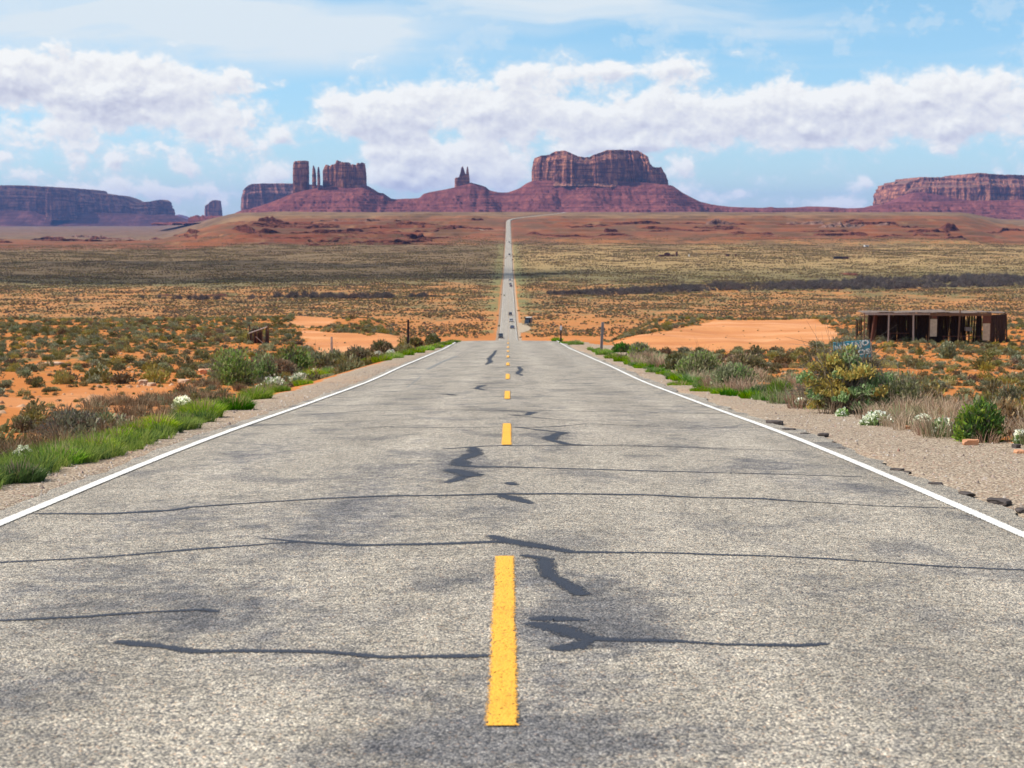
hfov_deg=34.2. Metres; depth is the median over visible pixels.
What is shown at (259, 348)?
desert shrub
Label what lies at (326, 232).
rock ledge
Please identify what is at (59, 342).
desert shrub
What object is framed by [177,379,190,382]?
boulder
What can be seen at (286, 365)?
roadside bush
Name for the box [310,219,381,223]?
rock ledge
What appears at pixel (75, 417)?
roadside bush
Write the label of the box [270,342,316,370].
roadside bush
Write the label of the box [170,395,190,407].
flowering plant
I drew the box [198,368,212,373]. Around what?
boulder
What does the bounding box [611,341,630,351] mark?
roadside bush
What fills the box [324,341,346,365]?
roadside bush
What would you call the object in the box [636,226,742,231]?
rock ledge
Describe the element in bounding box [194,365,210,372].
desert shrub
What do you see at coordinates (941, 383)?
desert shrub
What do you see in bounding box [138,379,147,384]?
boulder
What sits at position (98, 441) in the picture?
grass tuft
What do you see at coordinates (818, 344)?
desert shrub
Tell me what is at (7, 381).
desert shrub
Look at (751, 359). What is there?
roadside bush
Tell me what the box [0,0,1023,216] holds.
sky
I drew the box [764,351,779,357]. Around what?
desert shrub
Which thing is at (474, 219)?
rock ledge
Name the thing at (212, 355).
desert shrub
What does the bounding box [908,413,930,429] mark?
flowering plant
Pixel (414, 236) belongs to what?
rock ledge
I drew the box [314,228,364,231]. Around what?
rock ledge
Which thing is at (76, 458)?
grass tuft
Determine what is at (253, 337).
pole fence
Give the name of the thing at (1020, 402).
desert shrub
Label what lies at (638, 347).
roadside bush
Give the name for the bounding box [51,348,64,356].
desert shrub
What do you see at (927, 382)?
desert shrub
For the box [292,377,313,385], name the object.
grass tuft
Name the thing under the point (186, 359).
desert shrub
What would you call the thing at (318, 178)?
butte
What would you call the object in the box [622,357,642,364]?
grass tuft
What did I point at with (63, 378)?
desert shrub
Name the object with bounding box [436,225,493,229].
rock ledge
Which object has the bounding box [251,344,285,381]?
roadside bush
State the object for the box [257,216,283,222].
rock ledge
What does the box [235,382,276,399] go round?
grass tuft
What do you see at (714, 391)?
grass tuft
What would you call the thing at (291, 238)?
rock ledge
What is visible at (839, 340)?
desert shrub
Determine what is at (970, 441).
roadside stone
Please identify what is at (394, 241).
rock ledge
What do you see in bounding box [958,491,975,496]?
asphalt chunk
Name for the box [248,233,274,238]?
rock ledge
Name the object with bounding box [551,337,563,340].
grass tuft
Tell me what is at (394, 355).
grass tuft
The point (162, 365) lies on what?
desert shrub
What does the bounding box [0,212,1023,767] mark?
road
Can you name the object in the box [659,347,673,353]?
desert shrub
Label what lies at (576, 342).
grass tuft
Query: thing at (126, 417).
roadside bush
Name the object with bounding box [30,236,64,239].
rock ledge
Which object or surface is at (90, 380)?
desert shrub
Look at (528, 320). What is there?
parked truck
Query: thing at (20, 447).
flowering plant
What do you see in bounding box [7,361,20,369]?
desert shrub
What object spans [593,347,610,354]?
grass tuft
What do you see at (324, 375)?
desert shrub
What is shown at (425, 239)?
rock ledge
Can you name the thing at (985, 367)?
desert shrub
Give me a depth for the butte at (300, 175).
7971.20 m
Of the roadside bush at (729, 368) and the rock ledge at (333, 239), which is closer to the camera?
the roadside bush at (729, 368)
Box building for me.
[833,256,842,258]
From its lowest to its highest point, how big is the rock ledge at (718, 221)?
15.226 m
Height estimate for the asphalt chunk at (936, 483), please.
0.031 m
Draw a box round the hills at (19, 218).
[0,210,187,225]
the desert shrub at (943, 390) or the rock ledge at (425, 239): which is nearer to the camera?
the desert shrub at (943, 390)
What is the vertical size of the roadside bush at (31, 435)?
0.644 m
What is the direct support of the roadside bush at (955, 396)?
on the ground at (746, 334)
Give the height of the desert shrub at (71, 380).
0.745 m
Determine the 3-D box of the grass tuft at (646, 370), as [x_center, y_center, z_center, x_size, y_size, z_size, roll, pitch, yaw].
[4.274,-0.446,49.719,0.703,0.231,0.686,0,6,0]
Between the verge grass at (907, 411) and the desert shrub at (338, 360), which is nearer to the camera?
the verge grass at (907, 411)
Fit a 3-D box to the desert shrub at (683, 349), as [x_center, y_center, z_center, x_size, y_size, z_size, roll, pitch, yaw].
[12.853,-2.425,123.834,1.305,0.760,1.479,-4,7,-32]
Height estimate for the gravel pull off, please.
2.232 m
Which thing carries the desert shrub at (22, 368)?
on the ground at (746, 334)
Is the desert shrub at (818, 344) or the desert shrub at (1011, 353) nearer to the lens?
the desert shrub at (1011, 353)
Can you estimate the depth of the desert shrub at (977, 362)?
92.48 m
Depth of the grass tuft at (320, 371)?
75.67 m
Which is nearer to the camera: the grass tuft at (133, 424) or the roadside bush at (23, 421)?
the grass tuft at (133, 424)
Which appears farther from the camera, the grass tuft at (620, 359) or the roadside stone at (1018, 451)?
the grass tuft at (620, 359)
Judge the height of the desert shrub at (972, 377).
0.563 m
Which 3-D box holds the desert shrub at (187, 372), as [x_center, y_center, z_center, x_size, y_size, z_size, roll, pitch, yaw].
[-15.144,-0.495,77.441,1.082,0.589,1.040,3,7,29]
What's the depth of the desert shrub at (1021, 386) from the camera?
58.95 m
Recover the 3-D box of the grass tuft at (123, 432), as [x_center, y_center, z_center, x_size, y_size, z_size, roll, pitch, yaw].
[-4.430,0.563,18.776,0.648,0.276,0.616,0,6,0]
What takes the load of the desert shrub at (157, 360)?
on the ground at (746, 334)
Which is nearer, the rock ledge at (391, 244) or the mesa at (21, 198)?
the rock ledge at (391, 244)
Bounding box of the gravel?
[0,363,1023,509]
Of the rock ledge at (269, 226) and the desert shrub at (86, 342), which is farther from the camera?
the rock ledge at (269, 226)
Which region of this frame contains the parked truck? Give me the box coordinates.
[524,317,532,323]
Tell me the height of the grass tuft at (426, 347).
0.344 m
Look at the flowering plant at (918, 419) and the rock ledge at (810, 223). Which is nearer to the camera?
the flowering plant at (918, 419)
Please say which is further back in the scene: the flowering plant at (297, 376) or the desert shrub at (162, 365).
the desert shrub at (162, 365)
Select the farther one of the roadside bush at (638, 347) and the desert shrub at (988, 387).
the roadside bush at (638, 347)
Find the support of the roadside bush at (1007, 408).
on the ground at (746, 334)
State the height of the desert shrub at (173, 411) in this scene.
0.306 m
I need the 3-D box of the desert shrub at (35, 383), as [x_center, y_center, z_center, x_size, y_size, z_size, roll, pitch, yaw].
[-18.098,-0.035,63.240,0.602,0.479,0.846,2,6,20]
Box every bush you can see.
[8,413,33,432]
[15,431,46,447]
[27,402,110,440]
[114,414,134,423]
[192,341,263,385]
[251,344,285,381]
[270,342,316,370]
[271,356,299,374]
[307,347,331,368]
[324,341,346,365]
[344,344,371,358]
[368,337,393,352]
[403,336,424,347]
[424,331,440,344]
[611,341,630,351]
[627,341,649,355]
[640,347,659,353]
[662,350,687,369]
[672,338,724,375]
[707,359,761,386]
[723,348,768,370]
[774,312,902,412]
[879,349,928,410]
[918,376,947,400]
[936,336,957,358]
[944,392,971,405]
[948,370,1007,442]
[987,378,1023,404]
[991,391,1023,435]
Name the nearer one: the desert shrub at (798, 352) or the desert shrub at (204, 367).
the desert shrub at (204, 367)
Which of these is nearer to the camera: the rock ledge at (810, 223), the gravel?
the gravel
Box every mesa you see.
[0,185,174,215]
[241,183,322,209]
[873,173,1023,204]
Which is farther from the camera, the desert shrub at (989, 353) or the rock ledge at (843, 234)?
the rock ledge at (843, 234)
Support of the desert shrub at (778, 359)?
on the ground at (746, 334)
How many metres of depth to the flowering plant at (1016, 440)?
18.58 m
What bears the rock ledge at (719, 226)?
on the ground at (746, 334)
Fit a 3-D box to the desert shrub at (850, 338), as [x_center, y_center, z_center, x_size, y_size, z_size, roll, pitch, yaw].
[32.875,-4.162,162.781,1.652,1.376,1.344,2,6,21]
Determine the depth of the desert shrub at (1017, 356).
110.40 m
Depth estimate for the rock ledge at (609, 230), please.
2893.22 m
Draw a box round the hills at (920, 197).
[884,192,970,203]
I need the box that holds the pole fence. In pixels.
[247,325,268,343]
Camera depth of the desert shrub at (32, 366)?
82.87 m
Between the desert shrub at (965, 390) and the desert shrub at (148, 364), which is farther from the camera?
the desert shrub at (148, 364)
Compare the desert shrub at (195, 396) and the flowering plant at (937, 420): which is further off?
the desert shrub at (195, 396)
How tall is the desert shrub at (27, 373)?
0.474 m
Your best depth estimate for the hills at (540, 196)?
7868.90 m
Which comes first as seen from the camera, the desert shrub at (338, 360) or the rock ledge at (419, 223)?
the desert shrub at (338, 360)
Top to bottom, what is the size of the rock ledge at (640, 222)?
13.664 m
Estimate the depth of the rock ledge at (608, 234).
2737.62 m
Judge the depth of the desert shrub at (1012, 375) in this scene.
69.43 m
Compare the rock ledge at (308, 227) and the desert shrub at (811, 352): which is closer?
the desert shrub at (811, 352)
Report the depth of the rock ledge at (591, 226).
3070.68 m
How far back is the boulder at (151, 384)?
66.64 m
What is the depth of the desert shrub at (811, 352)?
134.35 m
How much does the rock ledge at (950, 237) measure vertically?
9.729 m
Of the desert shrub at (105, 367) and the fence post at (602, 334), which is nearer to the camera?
the desert shrub at (105, 367)
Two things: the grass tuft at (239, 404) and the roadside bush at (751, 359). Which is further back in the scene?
the roadside bush at (751, 359)
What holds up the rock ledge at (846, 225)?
on the ground at (746, 334)
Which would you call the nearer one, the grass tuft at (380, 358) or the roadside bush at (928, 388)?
the roadside bush at (928, 388)
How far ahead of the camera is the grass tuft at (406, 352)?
74.80 m
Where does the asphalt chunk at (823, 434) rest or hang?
on the ground at (746, 334)
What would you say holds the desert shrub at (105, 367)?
on the ground at (746, 334)
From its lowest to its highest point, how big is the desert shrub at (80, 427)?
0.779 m
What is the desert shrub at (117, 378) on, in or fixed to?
on the ground at (746, 334)
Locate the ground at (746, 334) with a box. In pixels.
[0,212,1023,517]
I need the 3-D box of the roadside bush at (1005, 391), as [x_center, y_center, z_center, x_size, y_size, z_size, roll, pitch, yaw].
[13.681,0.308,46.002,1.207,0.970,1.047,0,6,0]
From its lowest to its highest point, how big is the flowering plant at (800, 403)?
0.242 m
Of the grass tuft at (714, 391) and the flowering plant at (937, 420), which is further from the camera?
the grass tuft at (714, 391)
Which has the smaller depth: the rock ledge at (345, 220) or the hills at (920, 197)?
the rock ledge at (345, 220)
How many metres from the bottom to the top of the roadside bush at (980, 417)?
0.930 m
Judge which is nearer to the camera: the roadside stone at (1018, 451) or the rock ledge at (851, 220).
the roadside stone at (1018, 451)
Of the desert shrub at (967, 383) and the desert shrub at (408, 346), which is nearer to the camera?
the desert shrub at (967, 383)
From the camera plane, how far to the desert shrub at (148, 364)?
89.30 m
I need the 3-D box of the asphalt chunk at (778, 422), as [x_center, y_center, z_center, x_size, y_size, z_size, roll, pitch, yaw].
[3.602,0.529,22.856,0.256,0.062,0.194,2,6,15]
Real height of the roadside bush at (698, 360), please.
1.408 m
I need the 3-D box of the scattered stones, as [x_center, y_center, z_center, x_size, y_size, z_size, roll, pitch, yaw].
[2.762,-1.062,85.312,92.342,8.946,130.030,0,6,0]
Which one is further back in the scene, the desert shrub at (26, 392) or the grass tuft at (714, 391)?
the desert shrub at (26, 392)
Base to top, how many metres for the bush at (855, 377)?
2.179 m
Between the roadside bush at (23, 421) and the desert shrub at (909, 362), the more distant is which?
the desert shrub at (909, 362)
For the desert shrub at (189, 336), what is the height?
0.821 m
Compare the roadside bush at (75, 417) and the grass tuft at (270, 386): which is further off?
the grass tuft at (270, 386)
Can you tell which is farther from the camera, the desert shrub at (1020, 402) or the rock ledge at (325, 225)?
the rock ledge at (325, 225)
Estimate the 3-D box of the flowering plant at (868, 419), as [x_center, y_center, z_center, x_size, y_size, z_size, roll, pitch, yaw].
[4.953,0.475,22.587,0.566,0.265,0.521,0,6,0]
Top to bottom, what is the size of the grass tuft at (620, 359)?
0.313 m
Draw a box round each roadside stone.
[962,439,978,444]
[1011,444,1020,447]
[1013,449,1023,453]
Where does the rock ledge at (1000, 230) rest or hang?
on the ground at (746, 334)
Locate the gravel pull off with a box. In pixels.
[518,323,530,332]
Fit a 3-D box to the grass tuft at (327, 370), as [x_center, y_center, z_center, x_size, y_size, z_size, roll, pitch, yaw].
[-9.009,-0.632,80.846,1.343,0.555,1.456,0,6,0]
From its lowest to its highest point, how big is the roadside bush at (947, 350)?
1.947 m
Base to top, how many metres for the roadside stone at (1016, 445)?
0.060 m
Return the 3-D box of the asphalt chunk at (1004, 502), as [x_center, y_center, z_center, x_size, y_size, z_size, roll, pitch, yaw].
[3.735,0.905,12.760,0.144,0.052,0.190,-5,8,-41]
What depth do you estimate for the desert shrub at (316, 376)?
69.81 m
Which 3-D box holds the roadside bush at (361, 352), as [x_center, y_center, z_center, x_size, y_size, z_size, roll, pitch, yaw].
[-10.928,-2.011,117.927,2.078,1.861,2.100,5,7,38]
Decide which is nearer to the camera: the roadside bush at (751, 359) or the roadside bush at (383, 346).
the roadside bush at (751, 359)
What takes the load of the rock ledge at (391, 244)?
on the ground at (746, 334)
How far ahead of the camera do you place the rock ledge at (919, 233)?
2775.36 m
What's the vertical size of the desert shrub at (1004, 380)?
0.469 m
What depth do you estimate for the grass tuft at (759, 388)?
32.04 m
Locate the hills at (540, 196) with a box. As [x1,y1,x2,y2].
[151,180,1023,224]
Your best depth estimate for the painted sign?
29.22 m
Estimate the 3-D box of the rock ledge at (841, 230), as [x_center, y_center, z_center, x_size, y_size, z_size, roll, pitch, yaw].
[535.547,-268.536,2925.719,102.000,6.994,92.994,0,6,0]
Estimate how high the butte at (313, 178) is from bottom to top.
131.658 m
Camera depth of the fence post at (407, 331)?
127.46 m
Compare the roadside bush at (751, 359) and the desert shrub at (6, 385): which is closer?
the desert shrub at (6, 385)
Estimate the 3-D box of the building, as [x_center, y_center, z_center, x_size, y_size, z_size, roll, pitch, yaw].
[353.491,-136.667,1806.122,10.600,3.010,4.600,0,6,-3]
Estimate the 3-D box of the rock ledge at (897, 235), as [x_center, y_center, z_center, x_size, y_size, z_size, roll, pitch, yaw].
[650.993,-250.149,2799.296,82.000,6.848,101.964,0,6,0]
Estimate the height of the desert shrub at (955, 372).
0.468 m
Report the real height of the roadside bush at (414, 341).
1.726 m
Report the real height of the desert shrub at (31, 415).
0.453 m
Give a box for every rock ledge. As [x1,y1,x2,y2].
[0,233,199,241]
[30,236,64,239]
[40,235,153,240]
[90,236,119,238]
[151,229,199,239]
[163,294,226,296]
[230,224,279,232]
[237,225,284,227]
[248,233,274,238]
[250,222,291,224]
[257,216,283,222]
[260,223,333,228]
[260,234,312,237]
[275,237,320,238]
[294,237,344,241]
[296,232,323,233]
[304,224,341,227]
[309,243,355,245]
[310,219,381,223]
[312,230,409,235]
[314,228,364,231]
[337,239,421,242]
[366,243,419,244]
[386,222,424,226]
[392,241,410,243]
[393,220,419,222]
[396,222,438,224]
[409,233,423,238]
[415,226,455,231]
[418,237,431,241]
[422,243,457,244]
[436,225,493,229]
[471,218,483,220]
[527,232,634,236]
[550,221,661,226]
[570,225,611,227]
[604,228,617,231]
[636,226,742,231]
[647,230,672,231]
[672,222,703,223]
[693,225,738,227]
[699,227,728,228]
[705,218,754,224]
[730,231,774,234]
[786,221,823,224]
[798,229,847,231]
[813,232,871,235]
[819,222,889,227]
[843,219,863,223]
[850,221,898,224]
[871,235,966,239]
[881,233,925,235]
[895,223,961,231]
[904,229,949,232]
[912,231,949,235]
[978,228,1023,233]
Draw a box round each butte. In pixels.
[45,189,77,219]
[205,200,221,215]
[293,161,308,192]
[312,166,315,188]
[317,167,319,189]
[323,160,366,187]
[455,166,469,186]
[532,150,667,186]
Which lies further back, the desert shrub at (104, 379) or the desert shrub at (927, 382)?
the desert shrub at (104, 379)
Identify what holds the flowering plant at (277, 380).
on the ground at (746, 334)
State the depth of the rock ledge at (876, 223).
3175.68 m
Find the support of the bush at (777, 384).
on the ground at (746, 334)
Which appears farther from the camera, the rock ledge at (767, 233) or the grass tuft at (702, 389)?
the rock ledge at (767, 233)
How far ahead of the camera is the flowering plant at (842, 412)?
24.96 m
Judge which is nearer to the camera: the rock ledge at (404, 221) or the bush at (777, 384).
the bush at (777, 384)
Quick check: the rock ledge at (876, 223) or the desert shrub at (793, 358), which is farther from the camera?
the rock ledge at (876, 223)
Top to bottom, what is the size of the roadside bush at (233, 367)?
2.243 m
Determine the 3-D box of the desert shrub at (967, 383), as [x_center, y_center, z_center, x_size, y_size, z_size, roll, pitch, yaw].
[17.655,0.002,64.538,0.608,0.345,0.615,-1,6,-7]
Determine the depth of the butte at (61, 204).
12486.25 m
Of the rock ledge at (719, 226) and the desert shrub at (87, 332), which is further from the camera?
the rock ledge at (719, 226)
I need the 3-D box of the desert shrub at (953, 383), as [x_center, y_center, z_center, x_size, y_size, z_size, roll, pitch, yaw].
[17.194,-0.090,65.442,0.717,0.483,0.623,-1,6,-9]
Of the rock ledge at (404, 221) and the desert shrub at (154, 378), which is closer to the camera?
the desert shrub at (154, 378)
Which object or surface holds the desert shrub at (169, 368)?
on the ground at (746, 334)
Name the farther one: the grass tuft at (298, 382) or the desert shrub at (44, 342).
the desert shrub at (44, 342)
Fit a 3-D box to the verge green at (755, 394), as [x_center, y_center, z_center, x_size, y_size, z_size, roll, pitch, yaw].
[4.422,-0.824,59.779,1.223,3.889,59.086,0,6,0]
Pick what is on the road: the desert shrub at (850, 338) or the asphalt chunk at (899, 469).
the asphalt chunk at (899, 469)
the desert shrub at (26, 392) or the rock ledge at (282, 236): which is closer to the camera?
the desert shrub at (26, 392)
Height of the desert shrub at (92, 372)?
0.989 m
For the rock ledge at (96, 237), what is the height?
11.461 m
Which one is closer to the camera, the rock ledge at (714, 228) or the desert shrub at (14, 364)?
the desert shrub at (14, 364)
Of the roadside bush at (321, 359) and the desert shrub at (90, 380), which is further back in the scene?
the roadside bush at (321, 359)
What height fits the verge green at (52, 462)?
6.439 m
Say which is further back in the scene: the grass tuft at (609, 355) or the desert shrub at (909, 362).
the desert shrub at (909, 362)
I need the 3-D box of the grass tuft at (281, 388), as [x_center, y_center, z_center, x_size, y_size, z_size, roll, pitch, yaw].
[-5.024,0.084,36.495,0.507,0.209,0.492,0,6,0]
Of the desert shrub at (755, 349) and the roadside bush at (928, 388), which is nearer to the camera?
the roadside bush at (928, 388)
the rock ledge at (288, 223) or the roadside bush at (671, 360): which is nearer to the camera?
the roadside bush at (671, 360)
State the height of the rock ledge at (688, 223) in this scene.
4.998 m
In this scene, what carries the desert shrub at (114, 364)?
on the ground at (746, 334)
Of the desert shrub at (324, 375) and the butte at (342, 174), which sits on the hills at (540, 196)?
the butte at (342, 174)
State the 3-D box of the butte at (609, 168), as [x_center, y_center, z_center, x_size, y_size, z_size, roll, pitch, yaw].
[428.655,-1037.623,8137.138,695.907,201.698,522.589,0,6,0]
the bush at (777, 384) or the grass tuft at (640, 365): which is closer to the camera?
the bush at (777, 384)
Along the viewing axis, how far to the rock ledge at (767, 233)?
2838.15 m
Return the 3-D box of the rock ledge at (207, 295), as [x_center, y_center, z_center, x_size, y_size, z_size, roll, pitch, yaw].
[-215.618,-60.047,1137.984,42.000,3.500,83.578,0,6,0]
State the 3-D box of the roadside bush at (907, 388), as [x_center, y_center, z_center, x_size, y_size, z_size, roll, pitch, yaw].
[6.067,0.111,25.799,0.741,1.303,0.813,5,7,39]
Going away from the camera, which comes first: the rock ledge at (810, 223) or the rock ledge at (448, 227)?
the rock ledge at (448, 227)
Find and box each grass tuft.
[0,457,56,483]
[25,443,90,464]
[70,430,124,449]
[94,426,141,439]
[117,417,154,431]
[135,410,181,429]
[172,394,231,417]
[218,395,256,409]
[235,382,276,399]
[254,381,280,392]
[273,383,293,392]
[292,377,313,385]
[299,367,331,377]
[320,366,332,372]
[371,354,392,362]
[382,351,403,358]
[395,347,415,354]
[407,346,424,352]
[417,345,434,349]
[439,341,451,345]
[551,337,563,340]
[567,339,584,344]
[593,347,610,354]
[604,352,617,358]
[613,354,628,361]
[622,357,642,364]
[632,361,649,367]
[644,366,665,371]
[667,380,694,385]
[690,386,710,391]
[708,386,735,393]
[749,380,769,396]
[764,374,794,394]
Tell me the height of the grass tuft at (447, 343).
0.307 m
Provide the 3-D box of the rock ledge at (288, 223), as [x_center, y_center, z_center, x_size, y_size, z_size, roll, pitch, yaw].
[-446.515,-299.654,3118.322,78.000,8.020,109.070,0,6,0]
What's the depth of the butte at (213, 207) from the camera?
13526.61 m
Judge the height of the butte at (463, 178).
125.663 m
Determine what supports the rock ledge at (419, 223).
on the ground at (746, 334)
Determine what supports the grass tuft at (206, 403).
on the ground at (746, 334)
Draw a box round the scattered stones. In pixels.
[0,345,1023,416]
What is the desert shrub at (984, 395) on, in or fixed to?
on the ground at (746, 334)
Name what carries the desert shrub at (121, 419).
on the ground at (746, 334)
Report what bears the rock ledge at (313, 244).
on the ground at (746, 334)
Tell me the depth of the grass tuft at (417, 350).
80.47 m
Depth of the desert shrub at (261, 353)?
100.59 m
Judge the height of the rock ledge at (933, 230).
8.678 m
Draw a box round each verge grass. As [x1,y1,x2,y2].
[0,346,399,455]
[615,351,1023,444]
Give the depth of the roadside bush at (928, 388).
45.21 m
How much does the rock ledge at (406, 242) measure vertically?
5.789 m
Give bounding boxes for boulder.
[36,362,64,364]
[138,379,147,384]
[147,382,156,385]
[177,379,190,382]
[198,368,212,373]
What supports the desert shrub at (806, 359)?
on the ground at (746, 334)
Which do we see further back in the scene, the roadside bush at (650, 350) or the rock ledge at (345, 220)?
the rock ledge at (345, 220)
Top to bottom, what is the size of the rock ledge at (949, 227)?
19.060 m
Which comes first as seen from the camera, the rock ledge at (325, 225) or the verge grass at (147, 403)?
the verge grass at (147, 403)
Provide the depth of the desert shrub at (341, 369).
70.25 m
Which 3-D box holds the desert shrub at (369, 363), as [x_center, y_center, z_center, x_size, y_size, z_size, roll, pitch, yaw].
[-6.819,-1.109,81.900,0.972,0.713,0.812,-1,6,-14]
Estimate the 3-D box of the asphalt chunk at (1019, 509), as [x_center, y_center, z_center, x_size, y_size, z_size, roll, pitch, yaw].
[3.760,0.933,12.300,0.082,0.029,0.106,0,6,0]
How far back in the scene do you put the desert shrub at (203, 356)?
111.12 m
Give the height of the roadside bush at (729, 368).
0.942 m
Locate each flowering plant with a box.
[12,445,31,455]
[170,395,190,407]
[260,374,285,384]
[286,372,307,381]
[792,397,809,407]
[835,407,849,415]
[857,410,892,425]
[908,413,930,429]
[926,415,955,436]
[1007,428,1023,443]
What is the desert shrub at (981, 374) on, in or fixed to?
on the ground at (746, 334)
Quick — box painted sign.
[833,340,871,357]
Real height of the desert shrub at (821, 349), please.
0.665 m
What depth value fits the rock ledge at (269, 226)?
2984.59 m
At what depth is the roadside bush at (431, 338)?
108.96 m
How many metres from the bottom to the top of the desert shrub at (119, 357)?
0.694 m
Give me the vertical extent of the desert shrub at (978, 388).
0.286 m
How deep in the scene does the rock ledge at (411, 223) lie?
3091.03 m
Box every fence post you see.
[407,320,408,343]
[560,324,561,341]
[600,322,603,348]
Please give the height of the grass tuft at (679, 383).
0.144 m
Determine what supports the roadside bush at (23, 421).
on the ground at (746, 334)
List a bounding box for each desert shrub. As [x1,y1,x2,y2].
[0,379,14,386]
[0,382,10,387]
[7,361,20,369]
[15,366,30,372]
[15,388,30,396]
[16,369,32,377]
[20,363,37,371]
[22,409,46,425]
[27,377,45,387]
[35,336,50,345]
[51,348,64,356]
[51,369,77,383]
[53,339,65,345]
[58,370,81,383]
[63,417,105,438]
[75,337,90,344]
[82,363,112,381]
[84,327,98,336]
[86,361,110,375]
[86,373,101,383]
[100,373,112,382]
[107,370,139,383]
[109,354,125,363]
[110,362,127,369]
[112,413,132,428]
[140,364,175,382]
[141,361,157,371]
[149,356,169,367]
[157,362,168,369]
[163,366,175,372]
[166,408,180,414]
[173,351,193,365]
[175,367,197,377]
[184,334,201,339]
[189,391,201,400]
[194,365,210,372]
[196,350,209,360]
[206,350,221,361]
[253,347,264,353]
[253,352,269,361]
[306,371,320,380]
[320,373,335,378]
[333,354,364,373]
[334,356,346,364]
[365,355,375,365]
[397,334,406,343]
[397,341,412,349]
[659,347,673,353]
[677,346,693,353]
[745,344,766,354]
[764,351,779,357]
[772,354,792,364]
[788,354,799,361]
[791,349,804,355]
[798,353,813,365]
[802,347,819,355]
[806,340,825,349]
[816,347,828,353]
[829,337,842,345]
[842,334,855,340]
[865,357,881,367]
[886,359,899,367]
[902,357,922,366]
[904,375,936,389]
[919,377,944,393]
[931,380,950,389]
[942,376,957,385]
[949,369,963,375]
[957,387,974,394]
[959,380,973,385]
[966,373,979,381]
[969,355,997,369]
[971,385,986,391]
[976,370,993,380]
[978,360,995,370]
[978,391,993,401]
[980,347,1000,358]
[982,378,1002,394]
[997,375,1011,383]
[1002,347,1016,354]
[1005,371,1020,380]
[1006,350,1020,357]
[1011,354,1023,362]
[1012,394,1023,409]
[1016,382,1023,391]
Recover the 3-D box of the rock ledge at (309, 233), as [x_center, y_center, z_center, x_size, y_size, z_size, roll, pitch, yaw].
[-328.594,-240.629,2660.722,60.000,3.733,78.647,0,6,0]
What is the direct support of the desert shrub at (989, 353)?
on the ground at (746, 334)
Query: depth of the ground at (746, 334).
1223.16 m
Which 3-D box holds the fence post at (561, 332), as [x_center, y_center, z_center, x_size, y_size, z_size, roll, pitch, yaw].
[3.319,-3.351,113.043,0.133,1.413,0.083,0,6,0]
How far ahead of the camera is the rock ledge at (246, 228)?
2849.70 m
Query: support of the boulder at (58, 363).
on the ground at (746, 334)
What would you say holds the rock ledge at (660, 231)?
on the ground at (746, 334)
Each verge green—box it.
[0,339,460,488]
[587,347,784,401]
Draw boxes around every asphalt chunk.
[765,420,783,424]
[817,433,828,436]
[890,468,904,470]
[928,482,942,484]
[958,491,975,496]
[986,497,1012,506]
[1015,507,1023,512]
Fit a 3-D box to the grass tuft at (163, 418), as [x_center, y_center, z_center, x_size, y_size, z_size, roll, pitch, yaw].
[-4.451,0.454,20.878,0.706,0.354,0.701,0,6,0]

